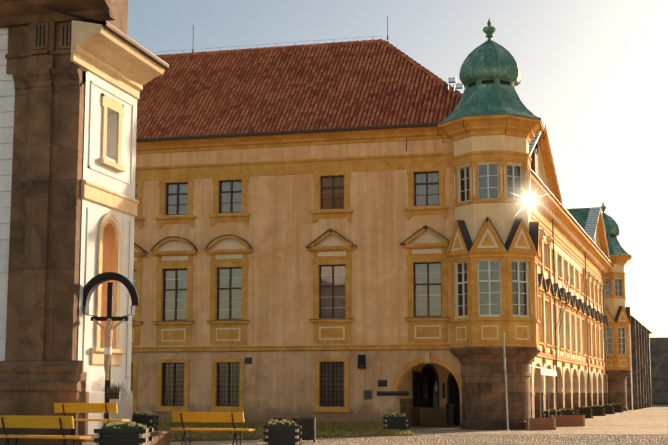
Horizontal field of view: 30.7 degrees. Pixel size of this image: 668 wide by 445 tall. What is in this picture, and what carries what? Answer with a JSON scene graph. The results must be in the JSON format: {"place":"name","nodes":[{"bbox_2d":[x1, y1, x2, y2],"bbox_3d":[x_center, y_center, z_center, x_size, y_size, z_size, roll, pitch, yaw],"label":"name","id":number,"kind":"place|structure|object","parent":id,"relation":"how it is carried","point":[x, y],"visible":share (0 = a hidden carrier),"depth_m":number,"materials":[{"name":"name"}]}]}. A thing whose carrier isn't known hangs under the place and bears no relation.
{"place":"outdoors","nodes":[
{"label":"outdoors","id":0,"kind":"place"},
{"bbox_2d":[127,0,667,337],"label":"sky","id":1,"kind":"structure","parent":0,"point":[594,71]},
{"bbox_2d":[170,405,667,444],"bbox_3d":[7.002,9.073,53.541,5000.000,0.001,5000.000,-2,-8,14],"label":"ground","id":2,"kind":"structure","parent":0,"point":[653,419],"depth_m":54.08,"materials":[{"name":"beige stone"}]},
{"bbox_2d":[0,415,90,444],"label":"bench","id":3,"kind":"object","parent":2,"relation":"on","point":[61,422],"visible":1,"depth_m":29.26,"materials":[{"name":"yellow wood"}]},
{"bbox_2d":[0,431,171,444],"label":"church terrace","id":4,"kind":"structure","parent":2,"relation":"on","point":[161,437],"depth_m":30.30,"materials":[{"name":"stone"}]},
{"bbox_2d":[0,0,168,435],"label":"building","id":5,"kind":"structure","parent":4,"relation":"on","point":[76,76],"depth_m":32.83,"materials":[{"name":"white paint"}]},
{"bbox_2d":[54,403,129,435],"bbox_3d":[-6.189,5.001,30.755,2.000,0.882,0.580,-3,-8,20],"label":"bench back","id":6,"kind":"object","parent":4,"relation":"on","point":[106,408],"visible":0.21,"depth_m":30.60,"materials":[{"name":"yellow wood"}]},
{"bbox_2d":[83,272,138,423],"bbox_3d":[-5.997,3.482,32.419,1.612,4.318,0.475,0,-8,2],"label":"crucifix","id":7,"kind":"object","parent":4,"relation":"on","point":[89,288],"visible":0.94,"depth_m":32.47,"materials":[{"name":"black metal"}]},
{"bbox_2d":[93,422,152,444],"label":"planter","id":8,"kind":"object","parent":2,"relation":"on","point":[120,433],"visible":1,"depth_m":28.30,"materials":[{"name":"black wood"}]},
{"bbox_2d":[132,411,158,430],"bbox_3d":[-6.754,7.005,42.228,1.226,0.958,1.226,0,-8,0],"label":"planter","id":9,"kind":"object","parent":2,"relation":"on","point":[148,419],"visible":0.35,"depth_m":41.74,"materials":[{"name":"black wood"}]},
{"bbox_2d":[170,412,255,444],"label":"bench","id":10,"kind":"object","parent":2,"relation":"on","point":[232,417],"visible":1,"depth_m":35.16,"materials":[{"name":"yellow wood"}]},
{"bbox_2d":[263,419,301,444],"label":"planter","id":11,"kind":"object","parent":2,"relation":"on","point":[282,432],"visible":1,"depth_m":34.88,"materials":[{"name":"black wood"}]},
{"bbox_2d":[156,419,414,441],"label":"grass","id":12,"kind":"structure","parent":2,"relation":"on","point":[327,429],"depth_m":46.37,"materials":[{"name":"plant"}]},
{"bbox_2d":[131,122,461,428],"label":"palace facade","id":13,"kind":"structure","parent":2,"relation":"on","point":[291,275],"depth_m":56.74,"materials":[{"name":"beige paint"}]},
{"bbox_2d":[136,16,486,138],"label":"tiled roof","id":14,"kind":"structure","parent":13,"relation":"on","point":[372,82],"depth_m":60.48,"materials":[{"name":"red tile"}]},
{"bbox_2d":[296,417,315,442],"bbox_3d":[-0.874,6.537,38.312,0.580,0.800,0.580,0,-8,2],"label":"litter bin","id":15,"kind":"object","parent":2,"relation":"on","point":[308,428],"visible":0.83,"depth_m":38.05,"materials":[{"name":"black metal"}]},
{"bbox_2d":[382,411,409,430],"bbox_3d":[2.435,7.847,47.814,1.046,0.841,1.046,0,-8,0],"label":"planter","id":16,"kind":"object","parent":2,"relation":"on","point":[399,421],"visible":0.96,"depth_m":47.39,"materials":[{"name":"black wood"}]},
{"bbox_2d":[412,363,459,427],"bbox_3d":[5.146,7.844,57.251,4.500,3.463,4.500,-2,-8,14],"label":"archway","id":17,"kind":"object","parent":2,"relation":"on","point":[439,397],"visible":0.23,"depth_m":59.50,"materials":[{"name":"paint"}]},
{"bbox_2d":[216,434,667,444],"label":"cobbles","id":18,"kind":"object","parent":2,"relation":"on","point":[542,439],"visible":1,"depth_m":40.01,"materials":[{"name":"stone"}]},
{"bbox_2d":[450,346,540,429],"bbox_3d":[7.147,7.315,53.750,4.040,3.540,4.040,-2,-8,14],"label":"turret base","id":19,"kind":"object","parent":2,"relation":"on","point":[482,374],"visible":0.9,"depth_m":52.43,"materials":[{"name":"stone"}]},
{"bbox_2d":[437,114,544,347],"bbox_3d":[7.142,0.598,54.670,4.653,10.060,4.613,-2,-8,14],"label":"corner turret","id":20,"kind":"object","parent":19,"relation":"on","point":[493,253],"depth_m":53.29,"materials":[{"name":"yellow paint"}]},
{"bbox_2d":[437,19,543,127],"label":"dome roof","id":21,"kind":"structure","parent":20,"relation":"on","point":[490,76],"depth_m":54.57,"materials":[{"name":"green metal"}]},
{"bbox_2d":[513,188,540,210],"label":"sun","id":22,"kind":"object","parent":20,"relation":"attached to","point":[528,199],"visible":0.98,"depth_m":52.92,"materials":[{"name":"white"}]},
{"bbox_2d":[503,333,508,430],"bbox_3d":[7.161,6.626,50.664,0.196,4.052,0.599,0,-8,-3],"label":"sign pole","id":23,"kind":"object","parent":2,"relation":"on","point":[504,356],"visible":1,"depth_m":50.58,"materials":[{"name":"metal"}]},
{"bbox_2d":[400,122,613,427],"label":"palace facade","id":24,"kind":"structure","parent":2,"relation":"on","point":[568,366],"depth_m":77.64,"materials":[{"name":"beige paint"}]},
{"bbox_2d":[527,418,555,429],"bbox_3d":[8.854,8.615,52.140,1.201,0.520,0.505,0,-8,-2],"label":"terrace trough","id":25,"kind":"object","parent":2,"relation":"on","point":[541,423],"visible":1,"depth_m":51.90,"materials":[{"name":"brown wood"}]},
{"bbox_2d":[543,408,562,417],"bbox_3d":[11.098,9.812,61.670,1.026,0.791,1.026,-1,-8,10],"label":"planter","id":26,"kind":"object","parent":2,"relation":"on","point":[551,412],"visible":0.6,"depth_m":61.33,"materials":[{"name":"black wood"}]},
{"bbox_2d":[550,415,584,425],"bbox_3d":[11.046,9.376,57.649,1.584,0.540,0.505,0,-8,-2],"label":"terrace trough","id":27,"kind":"object","parent":2,"relation":"on","point":[570,420],"visible":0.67,"depth_m":57.42,"materials":[{"name":"brown wood"}]},
{"bbox_2d":[559,407,575,414],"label":"planter","id":28,"kind":"object","parent":2,"relation":"on","point":[567,411],"visible":0.44,"depth_m":66.48,"materials":[{"name":"black wood"}]},
{"bbox_2d":[576,406,593,417],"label":"planter","id":29,"kind":"object","parent":2,"relation":"on","point":[587,411],"visible":0.85,"depth_m":75.42,"materials":[{"name":"black wood"}]},
{"bbox_2d":[591,404,605,415],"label":"planter","id":30,"kind":"object","parent":2,"relation":"on","point":[598,410],"visible":0.83,"depth_m":83.46,"materials":[{"name":"black wood"}]},
{"bbox_2d":[603,404,614,413],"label":"planter","id":31,"kind":"object","parent":2,"relation":"on","point":[609,408],"visible":0.6,"depth_m":90.50,"materials":[{"name":"black wood"}]},
{"bbox_2d":[611,403,622,412],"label":"planter","id":32,"kind":"object","parent":2,"relation":"on","point":[618,407],"visible":0.65,"depth_m":98.07,"materials":[{"name":"black wood"}]},
{"bbox_2d":[606,370,630,410],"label":"tower base","id":33,"kind":"object","parent":2,"relation":"on","point":[617,384],"visible":0.4,"depth_m":105.99,"materials":[{"name":"stone"}]},
{"bbox_2d":[604,255,631,369],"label":"corner turret","id":34,"kind":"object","parent":33,"relation":"on","point":[617,314],"depth_m":106.70,"materials":[{"name":"yellow paint"}]},
{"bbox_2d":[600,202,631,257],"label":"tower roof","id":35,"kind":"structure","parent":34,"relation":"on","point":[612,231],"depth_m":108.16,"materials":[{"name":"green metal"}]},
{"bbox_2d":[626,315,667,409],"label":"street buildings","id":36,"kind":"structure","parent":0,"point":[647,382],"depth_m":132.05,"materials":[{"name":"stone"}]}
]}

